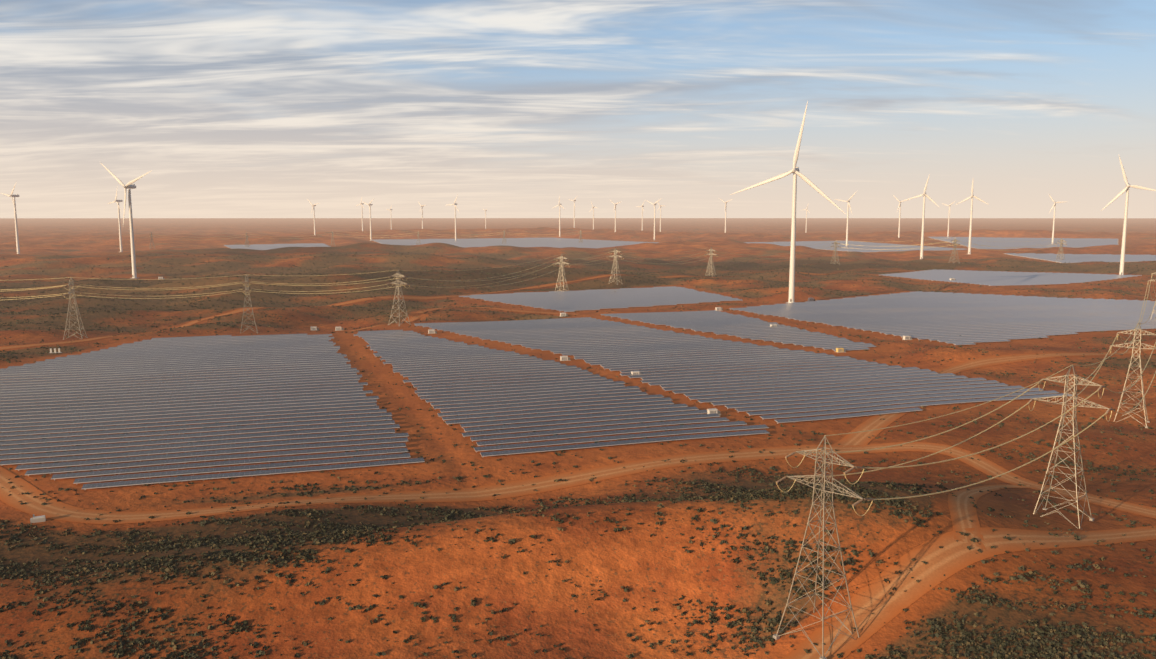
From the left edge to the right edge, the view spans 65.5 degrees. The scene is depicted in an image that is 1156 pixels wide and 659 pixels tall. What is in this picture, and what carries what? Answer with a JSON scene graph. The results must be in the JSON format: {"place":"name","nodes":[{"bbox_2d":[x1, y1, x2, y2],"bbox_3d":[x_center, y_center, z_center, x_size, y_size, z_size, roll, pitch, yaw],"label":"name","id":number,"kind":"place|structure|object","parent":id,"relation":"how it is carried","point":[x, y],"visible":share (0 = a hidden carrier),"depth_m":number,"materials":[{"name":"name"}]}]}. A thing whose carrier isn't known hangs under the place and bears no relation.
{"place":"outdoors","nodes":[
{"label":"outdoors","id":0,"kind":"place"},
{"bbox_2d":[0,218,1155,658],"bbox_3d":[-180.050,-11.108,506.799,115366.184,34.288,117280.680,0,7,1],"label":"ground","id":1,"kind":"structure","parent":0,"point":[638,562],"depth_m":217.67,"materials":[{"name":"orange soil"}]},
{"bbox_2d":[1,183,19,253],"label":"wind turbine","id":2,"kind":"object","parent":1,"relation":"on","point":[16,226],"visible":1,"depth_m":1431.76,"materials":[{"name":"white metal"}]},
{"bbox_2d":[30,514,45,522],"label":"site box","id":3,"kind":"object","parent":1,"relation":"on","point":[36,519],"visible":0.93,"depth_m":180.45,"materials":[{"name":"white metal"}]},
{"bbox_2d":[49,348,61,352],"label":"station","id":4,"kind":"object","parent":1,"relation":"on","point":[55,350],"visible":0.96,"depth_m":407.57,"materials":[{"name":"white metal"}]},
{"bbox_2d":[63,278,87,339],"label":"pylon","id":5,"kind":"object","parent":1,"relation":"on","point":[70,292],"visible":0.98,"depth_m":449.80,"materials":[{"name":"silver metal"}]},
{"bbox_2d":[108,191,122,251],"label":"wind turbine","id":6,"kind":"object","parent":1,"relation":"on","point":[119,210],"visible":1,"depth_m":1631.27,"materials":[{"name":"white metal"}]},
{"bbox_2d":[101,163,151,278],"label":"wind turbine","id":7,"kind":"object","parent":1,"relation":"on","point":[128,186],"visible":1,"depth_m":907.32,"materials":[{"name":"white metal"}]},
{"bbox_2d":[0,334,424,489],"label":"solar array","id":8,"kind":"object","parent":1,"relation":"on","point":[169,357],"visible":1,"depth_m":282.01,"materials":[{"name":"blue glass"}]},
{"bbox_2d":[240,275,257,332],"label":"pylon","id":9,"kind":"object","parent":1,"relation":"on","point":[247,288],"visible":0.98,"depth_m":479.37,"materials":[{"name":"silver metal"}]},
{"bbox_2d":[224,243,329,249],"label":"solar array","id":10,"kind":"object","parent":1,"relation":"on","point":[263,246],"visible":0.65,"depth_m":1822.85,"materials":[{"name":"blue glass"}]},
{"bbox_2d":[307,199,318,234],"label":"wind turbine","id":11,"kind":"object","parent":1,"relation":"on","point":[314,215],"visible":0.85,"depth_m":2497.84,"materials":[{"name":"white metal"}]},
{"bbox_2d":[356,198,363,230],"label":"wind turbine","id":12,"kind":"object","parent":1,"relation":"on","point":[362,213],"visible":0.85,"depth_m":2983.52,"materials":[{"name":"white metal"}]},
{"bbox_2d":[363,201,372,240],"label":"wind turbine","id":13,"kind":"object","parent":1,"relation":"on","point":[369,204],"visible":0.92,"depth_m":2326.16,"materials":[{"name":"white metal"}]},
{"bbox_2d":[387,270,410,325],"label":"pylon","id":14,"kind":"object","parent":1,"relation":"on","point":[398,282],"visible":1,"depth_m":504.53,"materials":[{"name":"silver metal"}]},
{"bbox_2d":[419,203,423,228],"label":"wind turbine","id":15,"kind":"object","parent":1,"relation":"on","point":[422,206],"visible":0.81,"depth_m":3133.71,"materials":[{"name":"white metal"}]},
{"bbox_2d":[428,329,436,333],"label":"inverter station","id":16,"kind":"object","parent":1,"relation":"on","point":[431,331],"visible":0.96,"depth_m":469.94,"materials":[{"name":"white metal"}]},
{"bbox_2d":[449,195,459,240],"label":"wind turbine","id":17,"kind":"object","parent":1,"relation":"on","point":[455,204],"visible":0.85,"depth_m":2238.56,"materials":[{"name":"white metal"}]},
{"bbox_2d":[372,238,658,247],"bbox_3d":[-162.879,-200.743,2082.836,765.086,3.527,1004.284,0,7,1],"label":"solar array","id":18,"kind":"object","parent":1,"relation":"on","point":[537,242],"visible":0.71,"depth_m":2085.64,"materials":[{"name":"blue glass"}]},
{"bbox_2d":[553,196,562,236],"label":"wind turbine","id":19,"kind":"object","parent":1,"relation":"on","point":[559,217],"visible":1,"depth_m":2601.57,"materials":[{"name":"white metal"}]},
{"bbox_2d":[353,330,768,456],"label":"solar array","id":20,"kind":"object","parent":1,"relation":"on","point":[407,350],"visible":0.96,"depth_m":296.84,"materials":[{"name":"blue glass"}]},
{"bbox_2d":[553,254,570,291],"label":"pylon","id":21,"kind":"object","parent":1,"relation":"on","point":[561,258],"visible":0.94,"depth_m":721.53,"materials":[{"name":"silver metal"}]},
{"bbox_2d":[560,356,570,360],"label":"inverter station","id":22,"kind":"object","parent":1,"relation":"on","point":[564,358],"visible":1,"depth_m":382.00,"materials":[{"name":"white metal"}]},
{"bbox_2d":[569,198,575,227],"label":"wind turbine","id":23,"kind":"object","parent":1,"relation":"on","point":[574,200],"visible":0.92,"depth_m":3064.22,"materials":[{"name":"white metal"}]},
{"bbox_2d":[0,246,1155,658],"bbox_3d":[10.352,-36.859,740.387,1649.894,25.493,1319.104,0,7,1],"label":"scrub bushes","id":24,"kind":"object","parent":1,"relation":"on","point":[358,532],"visible":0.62,"depth_m":157.21,"materials":[{"name":"green plant"}]},
{"bbox_2d":[0,270,1155,658],"bbox_3d":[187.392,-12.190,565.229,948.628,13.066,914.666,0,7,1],"label":"dirt road tracks","id":25,"kind":"object","parent":1,"relation":"on","point":[876,606],"depth_m":188.57},
{"bbox_2d":[590,202,596,228],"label":"wind turbine","id":26,"kind":"object","parent":1,"relation":"on","point":[593,214],"visible":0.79,"depth_m":3300.41,"materials":[{"name":"white metal"}]},
{"bbox_2d":[459,286,741,311],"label":"solar array","id":27,"kind":"object","parent":1,"relation":"on","point":[574,301],"visible":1,"depth_m":661.94,"materials":[{"name":"blue glass"}]},
{"bbox_2d":[609,199,619,231],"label":"wind turbine","id":28,"kind":"object","parent":1,"relation":"on","point":[615,213],"visible":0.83,"depth_m":2857.68,"materials":[{"name":"white metal"}]},
{"bbox_2d":[607,248,623,284],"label":"pylon","id":29,"kind":"object","parent":1,"relation":"on","point":[615,253],"visible":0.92,"depth_m":771.00,"materials":[{"name":"silver metal"}]},
{"bbox_2d":[630,371,641,375],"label":"inverter station","id":30,"kind":"object","parent":1,"relation":"on","point":[634,372],"visible":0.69,"depth_m":344.31,"materials":[{"name":"white metal"}]},
{"bbox_2d":[636,203,643,230],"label":"wind turbine","id":31,"kind":"object","parent":1,"relation":"on","point":[642,206],"visible":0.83,"depth_m":3171.57,"materials":[{"name":"white metal"}]},
{"bbox_2d":[646,198,661,239],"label":"wind turbine","id":32,"kind":"object","parent":1,"relation":"on","point":[654,204],"visible":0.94,"depth_m":2311.35,"materials":[{"name":"white metal"}]},
{"bbox_2d":[658,202,662,231],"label":"wind turbine","id":33,"kind":"object","parent":1,"relation":"on","point":[660,215],"visible":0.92,"depth_m":3166.00,"materials":[{"name":"white metal"}]},
{"bbox_2d":[705,247,716,275],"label":"pylon","id":34,"kind":"object","parent":1,"relation":"on","point":[711,253],"visible":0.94,"depth_m":961.25,"materials":[{"name":"silver metal"}]},
{"bbox_2d":[707,408,720,414],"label":"inverter station","id":35,"kind":"object","parent":1,"relation":"on","point":[712,411],"visible":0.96,"depth_m":275.51,"materials":[{"name":"white metal"}]},
{"bbox_2d":[715,307,722,310],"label":"inverter station","id":36,"kind":"object","parent":1,"relation":"on","point":[718,308],"visible":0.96,"depth_m":583.37,"materials":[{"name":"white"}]},
{"bbox_2d":[719,198,731,232],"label":"wind turbine","id":37,"kind":"object","parent":1,"relation":"on","point":[725,213],"visible":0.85,"depth_m":2646.35,"materials":[{"name":"white metal"}]},
{"bbox_2d":[601,310,875,351],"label":"solar array","id":38,"kind":"object","parent":1,"relation":"on","point":[720,322],"visible":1,"depth_m":487.69,"materials":[{"name":"blue glass"}]},
{"bbox_2d":[414,317,1072,423],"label":"solar array","id":39,"kind":"object","parent":1,"relation":"on","point":[562,335],"visible":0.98,"depth_m":353.06,"materials":[{"name":"blue glass"}]},
{"bbox_2d":[730,101,843,302],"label":"wind turbine","id":40,"kind":"object","parent":1,"relation":"on","point":[795,171],"visible":0.96,"depth_m":625.01,"materials":[{"name":"white metal"}]},
{"bbox_2d":[803,204,809,232],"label":"wind turbine","id":41,"kind":"object","parent":1,"relation":"on","point":[806,209],"visible":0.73,"depth_m":3329.56,"materials":[{"name":"white metal"}]},
{"bbox_2d":[830,241,840,264],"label":"pylon","id":42,"kind":"object","parent":1,"relation":"on","point":[835,246],"visible":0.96,"depth_m":1150.49,"materials":[{"name":"silver metal"}]},
{"bbox_2d":[836,348,845,352],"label":"inverter station","id":43,"kind":"object","parent":1,"relation":"on","point":[839,350],"visible":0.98,"depth_m":405.14,"materials":[{"name":"white metal"}]},
{"bbox_2d":[835,190,857,245],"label":"wind turbine","id":44,"kind":"object","parent":1,"relation":"on","point":[848,201],"visible":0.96,"depth_m":1827.13,"materials":[{"name":"white metal"}]},
{"bbox_2d":[744,241,964,251],"bbox_3d":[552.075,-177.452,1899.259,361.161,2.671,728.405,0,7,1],"label":"solar array","id":45,"kind":"object","parent":1,"relation":"on","point":[867,246],"visible":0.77,"depth_m":1822.62,"materials":[{"name":"blue glass"}]},
{"bbox_2d":[893,195,909,237],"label":"wind turbine","id":46,"kind":"object","parent":1,"relation":"on","point":[899,215],"visible":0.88,"depth_m":2245.97,"materials":[{"name":"white metal"}]},
{"bbox_2d":[902,335,912,339],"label":"inverter station","id":47,"kind":"object","parent":1,"relation":"on","point":[907,337],"visible":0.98,"depth_m":443.87,"materials":[{"name":"white metal"}]},
{"bbox_2d":[906,174,938,258],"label":"wind turbine","id":48,"kind":"object","parent":1,"relation":"on","point":[922,232],"visible":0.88,"depth_m":1268.37,"materials":[{"name":"white metal"}]},
{"bbox_2d":[729,291,1155,344],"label":"solar array","id":49,"kind":"object","parent":1,"relation":"on","point":[949,317],"visible":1,"depth_m":553.01,"materials":[{"name":"blue glass"}]},
{"bbox_2d":[942,201,954,236],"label":"wind turbine","id":50,"kind":"object","parent":1,"relation":"on","point":[948,218],"visible":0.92,"depth_m":2649.08,"materials":[{"name":"white metal"}]},
{"bbox_2d":[949,238,960,262],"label":"pylon","id":51,"kind":"object","parent":1,"relation":"on","point":[955,248],"visible":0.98,"depth_m":1116.21,"materials":[{"name":"silver metal"}]},
{"bbox_2d":[956,181,988,253],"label":"wind turbine","id":52,"kind":"object","parent":1,"relation":"on","point":[970,229],"visible":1,"depth_m":1430.32,"materials":[{"name":"white metal"}]},
{"bbox_2d":[882,269,1141,285],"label":"solar array","id":53,"kind":"object","parent":1,"relation":"on","point":[997,278],"visible":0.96,"depth_m":897.47,"materials":[{"name":"blue glass"}]},
{"bbox_2d":[929,237,1118,248],"bbox_3d":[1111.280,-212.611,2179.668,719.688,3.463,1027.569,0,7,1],"label":"solar array","id":54,"kind":"object","parent":1,"relation":"on","point":[999,243],"visible":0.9,"depth_m":2112.74,"materials":[{"name":"blue glass"}]},
{"bbox_2d":[1049,195,1061,243],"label":"wind turbine","id":55,"kind":"object","parent":1,"relation":"on","point":[1054,205],"visible":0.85,"depth_m":1999.38,"materials":[{"name":"white metal"}]},
{"bbox_2d":[1056,239,1066,259],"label":"pylon","id":56,"kind":"object","parent":1,"relation":"on","point":[1061,248],"visible":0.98,"depth_m":1244.35,"materials":[{"name":"silver metal"}]},
{"bbox_2d":[1028,365,1112,528],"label":"pylon","id":57,"kind":"object","parent":1,"relation":"on","point":[1073,417],"visible":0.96,"depth_m":175.29,"materials":[{"name":"silver metal"}]},
{"bbox_2d":[1004,253,1155,262],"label":"solar array","id":58,"kind":"object","parent":1,"relation":"on","point":[1071,258],"visible":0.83,"depth_m":1321.59,"materials":[{"name":"blue glass"}]},
{"bbox_2d":[1101,156,1155,274],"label":"wind turbine","id":59,"kind":"object","parent":1,"relation":"on","point":[1122,258],"visible":0.88,"depth_m":928.19,"materials":[{"name":"white metal"}]},
{"bbox_2d":[1109,324,1155,427],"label":"pylon","id":60,"kind":"object","parent":1,"relation":"on","point":[1141,377],"visible":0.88,"depth_m":273.95,"materials":[{"name":"silver metal"}]},
{"bbox_2d":[0,0,1155,217],"label":"sky","id":61,"kind":"structure","parent":0,"point":[234,108],"materials":[{"name":"blue"}]}
]}

